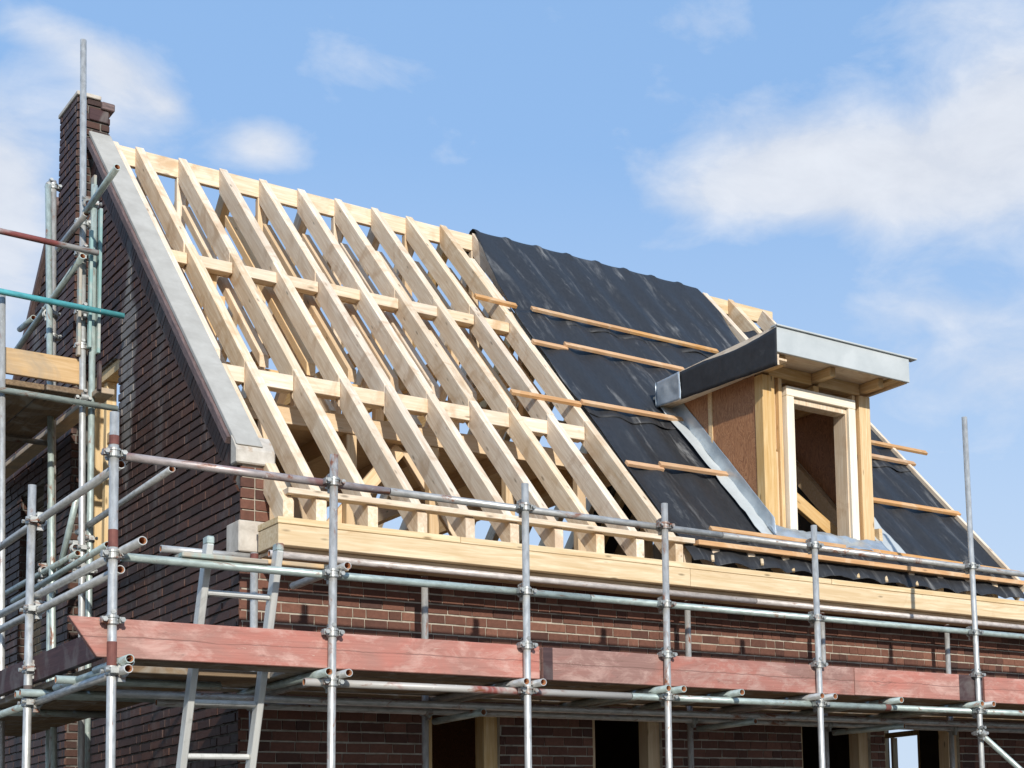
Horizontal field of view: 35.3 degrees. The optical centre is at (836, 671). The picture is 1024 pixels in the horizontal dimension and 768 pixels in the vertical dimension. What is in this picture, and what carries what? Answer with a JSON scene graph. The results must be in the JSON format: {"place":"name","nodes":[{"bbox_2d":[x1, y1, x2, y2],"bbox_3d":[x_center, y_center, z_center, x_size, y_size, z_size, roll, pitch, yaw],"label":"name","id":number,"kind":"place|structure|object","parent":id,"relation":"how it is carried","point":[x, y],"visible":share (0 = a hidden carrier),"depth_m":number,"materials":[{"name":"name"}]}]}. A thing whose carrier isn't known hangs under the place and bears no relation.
{"place":"outdoors","nodes":[
{"label":"outdoors","id":0,"kind":"place"},
{"bbox_2d":[0,0,1023,767],"label":"sky","id":1,"kind":"structure","parent":0,"point":[847,170],"materials":[{"name":"blue"}]},
{"label":"ground","id":2,"kind":"structure","parent":0,"visible":0},
{"bbox_2d":[0,39,174,767],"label":"scaffold","id":3,"kind":"object","parent":2,"relation":"on","point":[51,367],"visible":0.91,"depth_m":10.76,"materials":[{"name":"metal"}]},
{"bbox_2d":[5,379,43,423],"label":"scaffold board","id":4,"kind":"object","parent":3,"relation":"on","point":[15,405],"visible":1,"depth_m":10.72,"materials":[{"name":"brown wood"}]},
{"bbox_2d":[5,384,82,459],"bbox_3d":[-6.441,-1.753,11.944,0.245,0.040,3.461,4,-9,-41],"label":"scaffold board","id":5,"kind":"object","parent":3,"relation":"on","point":[29,420],"visible":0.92,"depth_m":11.17,"materials":[{"name":"brown wood"}]},
{"bbox_2d":[5,388,114,479],"bbox_3d":[-6.231,-1.750,12.049,0.110,0.040,3.580,4,-9,-41],"label":"scaffold board","id":6,"kind":"object","parent":3,"relation":"on","point":[67,421],"visible":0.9,"depth_m":11.65,"materials":[{"name":"brown wood"}]},
{"bbox_2d":[176,536,283,767],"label":"ladder","id":7,"kind":"object","parent":2,"relation":"on","point":[204,592],"visible":0.84,"depth_m":8.11,"materials":[{"name":"metal"}]},
{"bbox_2d":[0,411,1023,767],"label":"scaffold","id":8,"kind":"object","parent":2,"relation":"on","point":[122,643],"visible":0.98,"depth_m":8.97,"materials":[{"name":"silver metal"}]},
{"bbox_2d":[0,674,101,718],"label":"scaffold board","id":9,"kind":"object","parent":8,"relation":"on","point":[8,701],"visible":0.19,"depth_m":8.99,"materials":[{"name":"brown wood"}]},
{"bbox_2d":[0,685,145,730],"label":"scaffold board","id":10,"kind":"object","parent":8,"relation":"on","point":[11,722],"visible":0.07,"depth_m":9.42,"materials":[{"name":"brown wood"}]},
{"bbox_2d":[5,687,184,735],"bbox_3d":[-4.841,0.259,9.936,0.225,0.035,3.730,4,-9,-41],"label":"scaffold board","id":11,"kind":"object","parent":8,"relation":"on","point":[42,725],"visible":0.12,"depth_m":10.21,"materials":[{"name":"brown wood"}]},
{"bbox_2d":[85,664,282,683],"bbox_3d":[-2.934,0.049,8.686,2.338,0.036,0.235,4,-9,-41],"label":"scaffold board","id":12,"kind":"object","parent":8,"relation":"on","point":[149,672],"visible":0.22,"depth_m":8.20,"materials":[{"name":"brown wood"}]},
{"bbox_2d":[175,552,267,564],"bbox_3d":[-3.124,-0.567,7.867,0.430,0.024,0.120,4,-9,-41],"label":"plank","id":13,"kind":"object","parent":8,"relation":"on","point":[211,557],"visible":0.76,"depth_m":7.82,"materials":[{"name":"beige wood"}]},
{"bbox_2d":[267,559,348,571],"bbox_3d":[-2.884,-0.564,8.346,0.480,0.025,0.120,4,-9,-41],"label":"plank","id":14,"kind":"object","parent":8,"relation":"on","point":[300,565],"visible":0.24,"depth_m":8.29,"materials":[{"name":"beige wood"}]},
{"bbox_2d":[72,669,589,700],"bbox_3d":[-2.712,0.102,9.229,3.388,0.036,0.275,4,-9,-41],"label":"scaffold board","id":15,"kind":"object","parent":8,"relation":"on","point":[313,688],"visible":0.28,"depth_m":9.25,"materials":[{"name":"brown wood"}]},
{"bbox_2d":[196,687,539,703],"bbox_3d":[-2.827,0.138,9.511,2.188,0.036,0.165,4,-9,-41],"label":"scaffold board","id":16,"kind":"object","parent":8,"relation":"on","point":[349,694],"visible":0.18,"depth_m":9.44,"materials":[{"name":"brown wood"}]},
{"bbox_2d":[133,659,604,686],"bbox_3d":[-2.480,0.005,8.472,2.738,0.036,0.180,4,-9,-41],"label":"scaffold board","id":17,"kind":"object","parent":8,"relation":"on","point":[154,663],"visible":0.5,"depth_m":8.29,"materials":[{"name":"brown wood"}]},
{"bbox_2d":[270,672,712,695],"bbox_3d":[-1.866,0.080,9.302,3.018,0.036,0.220,4,-9,-41],"label":"scaffold board","id":18,"kind":"object","parent":8,"relation":"on","point":[290,675],"visible":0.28,"depth_m":8.92,"materials":[{"name":"brown wood"}]},
{"bbox_2d":[531,700,1023,721],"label":"scaffold board","id":19,"kind":"object","parent":8,"relation":"on","point":[788,711],"visible":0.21,"depth_m":11.63,"materials":[{"name":"brown wood"}]},
{"bbox_2d":[592,684,1023,707],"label":"scaffold board","id":20,"kind":"object","parent":8,"relation":"on","point":[698,690],"visible":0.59,"depth_m":10.31,"materials":[{"name":"brown wood"}]},
{"bbox_2d":[623,700,1023,718],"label":"scaffold board","id":21,"kind":"object","parent":8,"relation":"on","point":[809,708],"depth_m":11.67,"materials":[{"name":"brown wood"}]},
{"bbox_2d":[734,695,1023,710],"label":"scaffold board","id":22,"kind":"object","parent":8,"relation":"on","point":[859,701],"visible":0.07,"depth_m":11.06,"materials":[{"name":"brown wood"}]},
{"bbox_2d":[5,90,1023,767],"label":"house","id":23,"kind":"structure","parent":2,"relation":"on","point":[695,408],"depth_m":11.64,"materials":[{"name":"spruce"},{"name":"timber"},{"name":"red-brown brick"}]},
{"bbox_2d":[93,359,120,560],"bbox_3d":[-5.354,-1.538,11.437,0.100,1.430,0.796,4,-9,-41],"label":"window frame","id":24,"kind":"structure","parent":23,"relation":"in","point":[110,374],"depth_m":11.64,"materials":[{"name":"brown wood"}]},
{"bbox_2d":[429,716,497,767],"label":"window frame","id":25,"kind":"structure","parent":23,"relation":"in","point":[485,727],"depth_m":10.16,"materials":[{"name":"brown wood"}]},
{"bbox_2d":[592,720,659,767],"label":"window frame","id":26,"kind":"structure","parent":23,"relation":"in","point":[649,747],"depth_m":11.00,"materials":[{"name":"beige wood"}]},
{"bbox_2d":[801,727,868,767],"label":"window frame","id":27,"kind":"structure","parent":23,"relation":"in","point":[858,742],"depth_m":12.32,"materials":[{"name":"beige wood"}]},
{"bbox_2d":[885,730,920,767],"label":"window frame","id":28,"kind":"structure","parent":23,"relation":"in","point":[894,747],"depth_m":14.47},
{"bbox_2d":[884,731,957,767],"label":"window frame","id":29,"kind":"structure","parent":23,"relation":"in","point":[943,736],"depth_m":13.00,"materials":[{"name":"brown wood"}]}
]}

